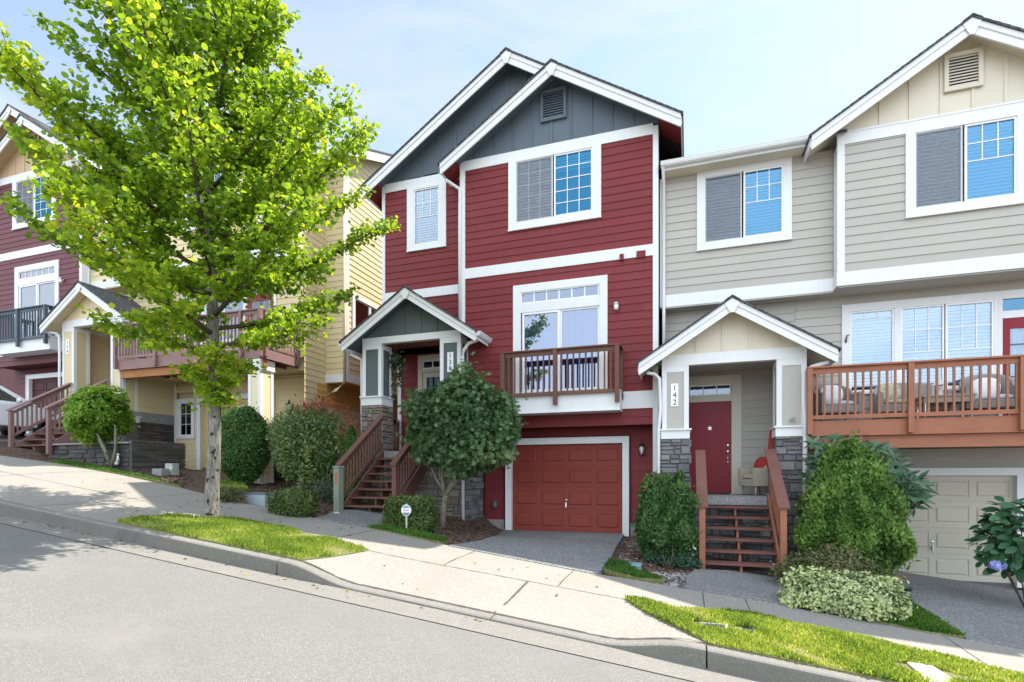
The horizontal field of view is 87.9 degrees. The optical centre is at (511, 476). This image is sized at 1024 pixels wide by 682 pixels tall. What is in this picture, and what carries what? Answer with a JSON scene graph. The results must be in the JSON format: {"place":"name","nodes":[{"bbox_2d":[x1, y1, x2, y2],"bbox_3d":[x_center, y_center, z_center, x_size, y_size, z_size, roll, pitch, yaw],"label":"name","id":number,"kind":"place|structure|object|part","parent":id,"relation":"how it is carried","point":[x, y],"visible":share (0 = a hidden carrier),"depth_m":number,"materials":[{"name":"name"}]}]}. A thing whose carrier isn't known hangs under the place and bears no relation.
{"place":"outdoors","nodes":[
{"label":"outdoors","id":0,"kind":"place"},
{"bbox_2d":[0,433,30,442],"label":"driveway","id":1,"kind":"structure","parent":0,"point":[3,438],"depth_m":17.02,"materials":[{"name":"concrete"}]},
{"bbox_2d":[0,386,62,437],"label":"parked car","id":2,"kind":"object","parent":1,"relation":"on","point":[8,398],"visible":0.34,"depth_m":16.52,"materials":[{"name":"white paint"}]},
{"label":"side window","id":3,"kind":"part","parent":2,"relation":"part of","materials":[{"name":"grey glass"}]},
{"bbox_2d":[52,458,180,487],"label":"grass","id":4,"kind":"structure","parent":0,"point":[84,464],"depth_m":12.80,"materials":[{"name":"green plant"}]},
{"bbox_2d":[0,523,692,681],"bbox_3d":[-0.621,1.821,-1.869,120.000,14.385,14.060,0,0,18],"label":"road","id":5,"kind":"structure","parent":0,"point":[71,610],"depth_m":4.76,"materials":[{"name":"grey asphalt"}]},
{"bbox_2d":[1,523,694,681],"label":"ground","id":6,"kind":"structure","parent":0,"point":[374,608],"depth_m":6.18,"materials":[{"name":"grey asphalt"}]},
{"bbox_2d":[0,499,284,573],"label":"kerb","id":7,"kind":"structure","parent":6,"relation":"on","point":[259,561],"depth_m":7.52,"materials":[{"name":"concrete"}]},
{"bbox_2d":[0,514,764,681],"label":"gutter pan","id":8,"kind":"object","parent":6,"relation":"on","point":[623,657],"visible":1,"depth_m":5.90,"materials":[{"name":"concrete"}]},
{"bbox_2d":[0,481,623,620],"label":"leaf litter","id":9,"kind":"object","parent":8,"relation":"on","point":[276,573],"visible":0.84,"depth_m":7.44,"materials":[{"name":"brown plant"}]},
{"bbox_2d":[277,558,494,620],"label":"kerb","id":10,"kind":"structure","parent":8,"relation":"on","point":[292,568],"depth_m":6.50,"materials":[{"name":"concrete"}]},
{"bbox_2d":[491,615,705,668],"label":"kerb","id":11,"kind":"structure","parent":8,"relation":"on","point":[687,652],"depth_m":5.38,"materials":[{"name":"concrete"}]},
{"bbox_2d":[707,645,885,681],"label":"kerb","id":12,"kind":"structure","parent":6,"relation":"on","point":[747,665],"depth_m":5.00,"materials":[{"name":"concrete"}]},
{"bbox_2d":[367,527,447,544],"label":"curb","id":13,"kind":"structure","parent":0,"point":[445,542],"depth_m":9.27,"materials":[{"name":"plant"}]},
{"bbox_2d":[401,504,410,527],"bbox_3d":[-1.952,0.789,9.807,0.198,0.570,0.024,0,0,18],"label":"yard sign","id":14,"kind":"object","parent":13,"relation":"on","point":[406,510],"visible":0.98,"depth_m":9.80,"materials":[{"name":"grey paint"}]},
{"bbox_2d":[367,522,447,541],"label":"grass","id":15,"kind":"structure","parent":13,"relation":"on","point":[396,528],"depth_m":9.52,"materials":[{"name":"green plant"}]},
{"bbox_2d":[0,442,871,667],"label":"ground","id":16,"kind":"structure","parent":0,"point":[197,484],"depth_m":12.71,"materials":[{"name":"brown soil"}]},
{"bbox_2d":[0,103,125,433],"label":"townhouse","id":17,"kind":"structure","parent":16,"relation":"on","point":[39,279],"depth_m":18.23,"materials":[{"name":"red wood"}]},
{"bbox_2d":[11,175,56,229],"bbox_3d":[-16.334,-9.417,18.205,2.241,1.689,0.170,0,0,18],"label":"window","id":18,"kind":"structure","parent":17,"relation":"in","point":[39,206],"depth_m":18.24,"materials":[{"name":"white plastic"}]},
{"bbox_2d":[14,259,59,337],"bbox_3d":[-16.207,-5.957,18.172,2.245,2.605,0.153,0,0,18],"label":"balcony door","id":19,"kind":"structure","parent":17,"relation":"in","point":[47,293],"depth_m":18.15,"materials":[{"name":"white plastic"}]},
{"bbox_2d":[32,377,61,432],"bbox_3d":[-16.003,-2.409,18.717,2.742,2.159,0.109,0,0,18],"label":"garage door","id":20,"kind":"structure","parent":17,"relation":"in","point":[39,386],"depth_m":18.95,"materials":[{"name":"red wood"}]},
{"bbox_2d":[58,383,140,467],"bbox_3d":[-10.925,-1.321,13.996,1.625,2.223,1.581,0,0,18],"label":"shrub","id":21,"kind":"object","parent":16,"relation":"on","point":[94,414],"visible":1,"depth_m":13.72,"materials":[{"name":"green plant"}]},
{"bbox_2d":[48,440,185,469],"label":"retaining wall","id":22,"kind":"structure","parent":16,"relation":"on","point":[140,454],"depth_m":14.42,"materials":[{"name":"grey stone"}]},
{"bbox_2d":[121,469,192,487],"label":"bark chips","id":23,"kind":"object","parent":16,"relation":"on","point":[181,473],"visible":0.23,"depth_m":13.35,"materials":[{"name":"brown wood"}]},
{"bbox_2d":[106,453,119,464],"bbox_3d":[-10.418,-0.450,13.902,0.444,0.318,0.143,0,0,18],"label":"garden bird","id":24,"kind":"object","parent":23,"relation":"on","point":[116,462],"visible":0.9,"depth_m":13.83},
{"bbox_2d":[165,463,178,474],"bbox_3d":[-8.860,-0.183,13.840,0.250,0.310,0.200,0,0,18],"label":"concrete block","id":25,"kind":"object","parent":23,"relation":"on","point":[173,468],"depth_m":13.76,"materials":[{"name":"grey concrete"}]},
{"bbox_2d":[152,469,168,475],"bbox_3d":[-8.989,-0.106,13.586,0.330,0.190,0.220,0,0,18],"label":"stone block","id":26,"kind":"object","parent":16,"relation":"on","point":[162,472],"depth_m":13.49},
{"bbox_2d":[6,109,397,483],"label":"townhouse","id":27,"kind":"structure","parent":16,"relation":"on","point":[326,368],"depth_m":16.29,"materials":[{"name":"yellow"}]},
{"bbox_2d":[176,398,194,438],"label":"window","id":28,"kind":"structure","parent":27,"relation":"in","point":[185,419],"depth_m":17.48,"materials":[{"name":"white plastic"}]},
{"bbox_2d":[183,173,230,231],"bbox_3d":[-8.997,-8.160,15.714,1.841,1.638,0.170,0,0,18],"label":"window","id":29,"kind":"structure","parent":27,"relation":"in","point":[192,228],"depth_m":15.80,"materials":[{"name":"white plastic"}]},
{"bbox_2d":[180,294,244,345],"bbox_3d":[-9.276,-5.042,16.492,2.644,1.873,0.170,0,0,18],"label":"window","id":30,"kind":"structure","parent":27,"relation":"in","point":[240,306],"depth_m":16.24,"materials":[{"name":"white plastic"}]},
{"bbox_2d":[203,399,247,468],"bbox_3d":[-8.722,-1.340,16.783,2.740,2.180,0.109,0,0,18],"label":"garage door","id":31,"kind":"structure","parent":27,"relation":"in","point":[244,402],"depth_m":17.18,"materials":[{"name":"metal"}]},
{"bbox_2d":[248,294,272,349],"bbox_3d":[-7.495,-4.455,15.895,0.978,1.977,0.082,0,0,18],"label":"deck door","id":32,"kind":"structure","parent":27,"relation":"in","point":[259,301],"depth_m":15.87,"materials":[{"name":"grey"}]},
{"bbox_2d":[352,293,377,329],"bbox_3d":[-4.632,-5.019,17.278,0.170,1.254,2.020,0,0,18],"label":"window","id":33,"kind":"structure","parent":27,"relation":"in","point":[362,308],"depth_m":16.73,"materials":[{"name":"white plastic"}]},
{"bbox_2d":[220,482,247,503],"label":"shrub","id":34,"kind":"object","parent":16,"relation":"on","point":[231,494],"visible":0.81,"depth_m":10.83,"materials":[{"name":"green plant"}]},
{"bbox_2d":[118,512,368,561],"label":"verge","id":35,"kind":"structure","parent":16,"relation":"on","point":[335,549],"depth_m":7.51,"materials":[{"name":"green plant"}]},
{"bbox_2d":[0,0,401,516],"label":"street tree","id":36,"kind":"object","parent":35,"relation":"on","point":[172,83],"visible":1,"depth_m":7.92,"materials":[{"name":"green plant"}]},
{"bbox_2d":[220,401,273,485],"bbox_3d":[-6.887,-0.784,13.613,1.484,2.267,1.415,0,0,18],"label":"shrub","id":37,"kind":"object","parent":16,"relation":"on","point":[237,465],"visible":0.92,"depth_m":13.28,"materials":[{"name":"green plant"}]},
{"bbox_2d":[240,492,277,506],"bbox_3d":[-5.372,0.546,11.296,0.691,0.400,0.424,0,0,18],"label":"utility vault","id":38,"kind":"object","parent":16,"relation":"on","point":[256,498],"visible":0.42,"depth_m":11.08,"materials":[{"name":"grey"}]},
{"bbox_2d":[274,458,285,482],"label":"shrub","id":39,"kind":"object","parent":16,"relation":"on","point":[277,476],"visible":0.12,"depth_m":14.97,"materials":[{"name":"green plant"}]},
{"bbox_2d":[237,478,332,517],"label":"bark chips","id":40,"kind":"object","parent":16,"relation":"on","point":[259,485],"visible":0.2,"depth_m":13.14,"materials":[{"name":"brown wood"}]},
{"bbox_2d":[266,484,320,517],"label":"shrub","id":41,"kind":"object","parent":16,"relation":"on","point":[299,502],"visible":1,"depth_m":10.06,"materials":[{"name":"green plant"}]},
{"bbox_2d":[265,393,357,489],"bbox_3d":[-4.998,-0.776,13.277,2.573,2.664,1.630,0,0,18],"label":"shrub","id":42,"kind":"object","parent":16,"relation":"on","point":[306,456],"visible":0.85,"depth_m":13.00,"materials":[{"name":"green plant"}]},
{"bbox_2d":[309,474,332,503],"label":"shrub","id":43,"kind":"object","parent":16,"relation":"on","point":[321,487],"visible":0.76,"depth_m":12.55,"materials":[{"name":"green plant"}]},
{"bbox_2d":[333,466,343,511],"bbox_3d":[-3.668,0.312,11.224,0.157,1.068,0.204,0,0,18],"label":"utility pedestal","id":44,"kind":"object","parent":16,"relation":"on","point":[338,488],"visible":0.84,"depth_m":11.15,"materials":[{"name":"green"}]},
{"bbox_2d":[338,423,363,503],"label":"shrub","id":45,"kind":"object","parent":16,"relation":"on","point":[350,439],"visible":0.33,"depth_m":12.79,"materials":[{"name":"green plant"}]},
{"bbox_2d":[314,510,400,527],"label":"footpath","id":46,"kind":"structure","parent":16,"relation":"on","point":[361,518],"depth_m":10.56,"materials":[{"name":"grey concrete"}]},
{"bbox_2d":[378,492,440,531],"bbox_3d":[-1.958,0.693,10.224,1.096,0.836,0.907,0,0,18],"label":"hedge","id":47,"kind":"object","parent":16,"relation":"on","point":[425,512],"visible":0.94,"depth_m":9.98,"materials":[{"name":"green plant"}]},
{"bbox_2d":[405,516,502,543],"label":"bark chips","id":48,"kind":"object","parent":16,"relation":"on","point":[484,535],"visible":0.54,"depth_m":11.54,"materials":[{"name":"brown wood"}]},
{"bbox_2d":[395,352,527,527],"bbox_3d":[-1.016,-0.720,11.168,3.148,3.683,2.445,0,0,18],"label":"ornamental tree","id":49,"kind":"object","parent":16,"relation":"on","point":[459,426],"visible":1,"depth_m":10.48,"materials":[{"name":"green plant"}]},
{"bbox_2d":[335,47,683,536],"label":"townhouse","id":50,"kind":"structure","parent":16,"relation":"on","point":[517,194],"depth_m":12.65,"materials":[{"name":"red wood"}]},
{"bbox_2d":[386,345,410,404],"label":"hanging plant","id":51,"kind":"object","parent":50,"relation":"hanging from","point":[397,362],"visible":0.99,"depth_m":13.75,"materials":[{"name":"green plant"}]},
{"bbox_2d":[406,181,446,252],"bbox_3d":[-2.206,-6.733,13.826,1.146,1.688,0.170,0,0,18],"label":"window","id":52,"kind":"structure","parent":50,"relation":"in","point":[426,203],"depth_m":13.85,"materials":[{"name":"white plastic"}]},
{"bbox_2d":[423,372,439,396],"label":"front door","id":53,"kind":"structure","parent":50,"relation":"in","point":[436,375],"depth_m":14.66,"materials":[{"name":"white glass"}]},
{"bbox_2d":[508,143,600,231],"bbox_3d":[0.985,-6.717,12.450,2.241,1.689,0.170,0,0,18],"label":"window","id":54,"kind":"structure","parent":50,"relation":"in","point":[565,187],"depth_m":12.45,"materials":[{"name":"white plastic"}]},
{"bbox_2d":[513,275,607,393],"bbox_3d":[1.112,-3.257,12.416,2.245,2.605,0.153,0,0,18],"label":"balcony door","id":55,"kind":"structure","parent":50,"relation":"in","point":[583,326],"depth_m":12.40,"materials":[{"name":"white glass"}]},
{"bbox_2d":[513,443,621,533],"bbox_3d":[1.316,0.291,12.962,2.742,2.159,0.109,0,0,18],"label":"garage door","id":56,"kind":"structure","parent":50,"relation":"in","point":[557,487],"depth_m":12.95,"materials":[{"name":"red metal"}]},
{"bbox_2d":[619,540,642,561],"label":"gravel","id":57,"kind":"structure","parent":16,"relation":"on","point":[630,550],"depth_m":10.09,"materials":[{"name":"grey gravel"}]},
{"bbox_2d":[623,562,641,569],"bbox_3d":[1.923,1.563,8.707,0.394,0.270,0.324,0,0,18],"label":"utility vault","id":58,"kind":"object","parent":16,"relation":"on","point":[637,565],"visible":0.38,"depth_m":8.61,"materials":[{"name":"plastic"}]},
{"bbox_2d":[607,535,694,586],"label":"bark chips","id":59,"kind":"object","parent":16,"relation":"on","point":[634,539],"visible":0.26,"depth_m":9.43,"materials":[{"name":"brown wood"}]},
{"bbox_2d":[631,469,702,568],"bbox_3d":[2.784,0.724,9.563,1.279,1.833,1.141,0,0,18],"label":"arborvitae","id":60,"kind":"object","parent":16,"relation":"on","point":[665,523],"visible":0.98,"depth_m":9.25,"materials":[{"name":"green plant"}]},
{"bbox_2d":[649,571,687,588],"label":"gravel","id":61,"kind":"structure","parent":16,"relation":"on","point":[672,583],"depth_m":8.40,"materials":[{"name":"grey gravel"}]},
{"bbox_2d":[640,535,705,568],"bbox_3d":[2.871,1.327,9.488,1.112,0.589,0.848,0,0,18],"label":"ground cover","id":62,"kind":"object","parent":16,"relation":"on","point":[689,559],"visible":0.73,"depth_m":9.25,"materials":[{"name":"green plant"}]},
{"bbox_2d":[685,569,789,605],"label":"footpath","id":63,"kind":"structure","parent":16,"relation":"on","point":[761,586],"depth_m":8.20,"materials":[{"name":"grey concrete"}]},
{"bbox_2d":[625,595,1023,681],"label":"verge","id":64,"kind":"structure","parent":16,"relation":"on","point":[951,674],"depth_m":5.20,"materials":[{"name":"green plant"}]},
{"bbox_2d":[701,622,726,627],"bbox_3d":[2.163,1.713,5.883,0.420,0.122,0.260,0,0,18],"label":"meter box","id":65,"kind":"object","parent":64,"relation":"on","point":[712,624],"visible":0.13,"depth_m":5.95,"materials":[{"name":"concrete"}]},
{"bbox_2d":[636,13,1023,589],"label":"townhouse","id":66,"kind":"structure","parent":16,"relation":"on","point":[867,243],"depth_m":10.50,"materials":[{"name":"beige"}]},
{"bbox_2d":[689,401,730,492],"bbox_3d":[4.600,-0.677,12.346,0.914,2.115,0.106,0,0,18],"label":"front door","id":67,"kind":"structure","parent":66,"relation":"in","point":[710,422],"depth_m":12.34,"materials":[{"name":"red wood"}]},
{"bbox_2d":[696,157,792,251],"bbox_3d":[4.956,-5.807,11.393,1.886,1.756,0.170,0,0,18],"label":"window","id":68,"kind":"structure","parent":66,"relation":"in","point":[748,204],"depth_m":11.38,"materials":[{"name":"white plastic"}]},
{"bbox_2d":[738,464,768,495],"bbox_3d":[5.250,0.001,11.310,0.595,0.801,0.572,0,0,-10],"label":"wicker chair","id":69,"kind":"object","parent":66,"relation":"on","point":[751,476],"visible":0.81,"depth_m":11.04,"materials":[{"name":"wicker"}]},
{"bbox_2d":[753,457,766,467],"bbox_3d":[5.311,-0.230,11.320,0.193,0.382,0.440,0,0,-10],"label":"cushion","id":70,"kind":"object","parent":69,"relation":"on","point":[760,462],"visible":0.52,"depth_m":11.26,"materials":[{"name":"red fabric"}]},
{"bbox_2d":[763,426,772,495],"bbox_3d":[5.365,-0.326,10.968,0.340,1.448,0.331,0,0,18],"label":"parasol","id":71,"kind":"object","parent":66,"relation":"on","point":[770,443],"visible":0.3,"depth_m":10.93,"materials":[{"name":"red fabric"}]},
{"bbox_2d":[813,384,861,420],"bbox_3d":[6.474,-1.476,10.674,0.733,0.861,0.742,0,0,10],"label":"wicker armchair","id":72,"kind":"object","parent":66,"relation":"on","point":[843,404],"visible":0.52,"depth_m":10.39,"materials":[{"name":"grey wicker"}]},
{"bbox_2d":[820,385,842,400],"bbox_3d":[6.497,-1.676,10.801,0.440,0.382,0.193,0,0,10],"label":"pillow","id":73,"kind":"object","parent":72,"relation":"on","point":[828,392],"visible":0.44,"depth_m":10.74,"materials":[{"name":"white fabric"}]},
{"bbox_2d":[871,382,951,418],"bbox_3d":[7.749,-1.466,10.387,1.160,0.841,0.702,0,0,18],"label":"wicker loveseat","id":74,"kind":"object","parent":66,"relation":"on","point":[899,403],"visible":0.36,"depth_m":10.23,"materials":[{"name":"wicker"}]},
{"bbox_2d":[876,383,900,400],"bbox_3d":[7.498,-1.676,10.585,0.440,0.382,0.193,0,0,18],"label":"pillow","id":75,"kind":"object","parent":74,"relation":"on","point":[891,389],"visible":0.4,"depth_m":10.52,"materials":[{"name":"fabric"}]},
{"bbox_2d":[842,291,997,393],"bbox_3d":[8.138,-2.632,10.705,2.644,1.873,0.170,0,0,18],"label":"window","id":76,"kind":"structure","parent":66,"relation":"in","point":[963,325],"depth_m":10.68,"materials":[{"name":"white glass"}]},
{"bbox_2d":[915,393,976,417],"bbox_3d":[7.960,-1.266,9.789,0.820,0.440,0.440,0,0,18],"label":"wicker table","id":77,"kind":"object","parent":66,"relation":"on","point":[949,399],"visible":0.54,"depth_m":9.65,"materials":[{"name":"grey wicker"}]},
{"bbox_2d":[932,378,943,394],"bbox_3d":[7.868,-1.652,9.778,0.215,0.330,0.215,0,0,-8],"label":"lantern","id":78,"kind":"object","parent":77,"relation":"on","point":[941,384],"visible":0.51,"depth_m":9.76,"materials":[{"name":"white plastic"}]},
{"bbox_2d":[894,475,1013,584],"bbox_3d":[8.691,1.070,10.996,2.740,2.180,0.109,0,0,18],"label":"garage door","id":79,"kind":"structure","parent":66,"relation":"in","point":[941,532],"depth_m":10.87,"materials":[{"name":"beige metal"}]},
{"bbox_2d":[905,113,1023,218],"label":"window","id":80,"kind":"structure","parent":66,"relation":"in","point":[977,165],"depth_m":9.91,"materials":[{"name":"white plastic"}]},
{"bbox_2d":[958,374,1014,416],"bbox_3d":[8.860,-1.506,9.884,0.816,0.921,0.768,0,0,28],"label":"wicker armchair","id":81,"kind":"object","parent":66,"relation":"on","point":[993,396],"visible":0.44,"depth_m":9.72,"materials":[{"name":"grey wicker"}]},
{"bbox_2d":[973,377,1000,395],"bbox_3d":[8.925,-1.676,10.004,0.440,0.382,0.193,0,0,28],"label":"pillow","id":82,"kind":"object","parent":81,"relation":"on","point":[984,386],"visible":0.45,"depth_m":9.96,"materials":[{"name":"white fabric"}]},
{"bbox_2d":[1003,317,1023,415],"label":"deck door","id":83,"kind":"structure","parent":66,"relation":"in","point":[1013,337],"depth_m":10.20,"materials":[{"name":"red"}]},
{"bbox_2d":[764,542,906,606],"bbox_3d":[4.998,1.496,8.320,1.804,0.946,1.322,0,0,-8],"label":"shrub","id":84,"kind":"object","parent":16,"relation":"on","point":[857,564],"visible":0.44,"depth_m":8.22,"materials":[{"name":"green plant"}]},
{"bbox_2d":[776,565,917,623],"bbox_3d":[4.578,1.593,7.276,1.729,0.743,1.062,0,0,18],"label":"shrub","id":85,"kind":"object","parent":16,"relation":"on","point":[866,598],"visible":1,"depth_m":7.02,"materials":[{"name":"green plant"}]},
{"bbox_2d":[789,430,920,581],"bbox_3d":[5.710,0.595,9.027,2.019,2.912,1.800,0,0,18],"label":"arborvitae","id":86,"kind":"object","parent":16,"relation":"on","point":[851,493],"visible":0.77,"depth_m":8.53,"materials":[{"name":"green plant"}]},
{"bbox_2d":[795,433,939,538],"bbox_3d":[6.234,0.457,9.403,2.222,2.518,1.119,0,0,18],"label":"rhododendron","id":87,"kind":"object","parent":16,"relation":"on","point":[913,484],"visible":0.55,"depth_m":9.17,"materials":[{"name":"green plant"}]},
{"bbox_2d":[964,496,1023,606],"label":"hydrangea","id":88,"kind":"object","parent":16,"relation":"on","point":[1004,542],"visible":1,"depth_m":8.63,"materials":[{"name":"green plant"}]},
{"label":"lawn","id":89,"kind":"structure","parent":16,"relation":"on","visible":0},
{"bbox_2d":[220,479,247,490],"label":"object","id":90,"kind":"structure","parent":89,"relation":"on","point":[239,484],"depth_m":12.97,"materials":[{"name":"green plant"}]},
{"bbox_2d":[0,455,1023,671],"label":"sidewalk","id":91,"kind":"structure","parent":0,"point":[602,615],"depth_m":7.25,"materials":[{"name":"concrete"}]},
{"bbox_2d":[0,0,1023,164],"label":"sky","id":92,"kind":"structure","parent":0,"point":[739,73],"materials":[{"name":"blue"}]},
{"bbox_2d":[448,529,623,574],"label":"driveway","id":93,"kind":"structure","parent":0,"point":[588,552],"depth_m":9.58,"materials":[{"name":"grey concrete"}]},
{"bbox_2d":[603,568,663,583],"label":"lawn","id":94,"kind":"structure","parent":0,"point":[626,576],"depth_m":8.00,"materials":[{"name":"plant"}]},
{"bbox_2d":[604,557,662,578],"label":"grass","id":95,"kind":"structure","parent":94,"relation":"on","point":[613,564],"depth_m":8.24,"materials":[{"name":"green plant"}]},
{"bbox_2d":[874,599,965,635],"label":"grass","id":96,"kind":"structure","parent":0,"point":[921,618],"depth_m":6.86,"materials":[{"name":"green plant"}]},
{"bbox_2d":[875,620,964,638],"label":"lawn","id":97,"kind":"structure","parent":0,"point":[917,629],"depth_m":6.67,"materials":[{"name":"plant"}]},
{"bbox_2d":[901,587,911,592],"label":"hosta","id":98,"kind":"object","parent":97,"relation":"on","point":[909,589],"visible":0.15,"depth_m":8.46,"materials":[{"name":"green plant"}]},
{"bbox_2d":[907,662,951,681],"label":"path","id":99,"kind":"structure","parent":0,"point":[932,671],"depth_m":5.13,"materials":[{"name":"concrete"}]},
{"bbox_2d":[890,571,1023,649],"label":"driveway","id":100,"kind":"structure","parent":0,"point":[985,613],"depth_m":8.44,"materials":[{"name":"grey concrete"}]}
]}

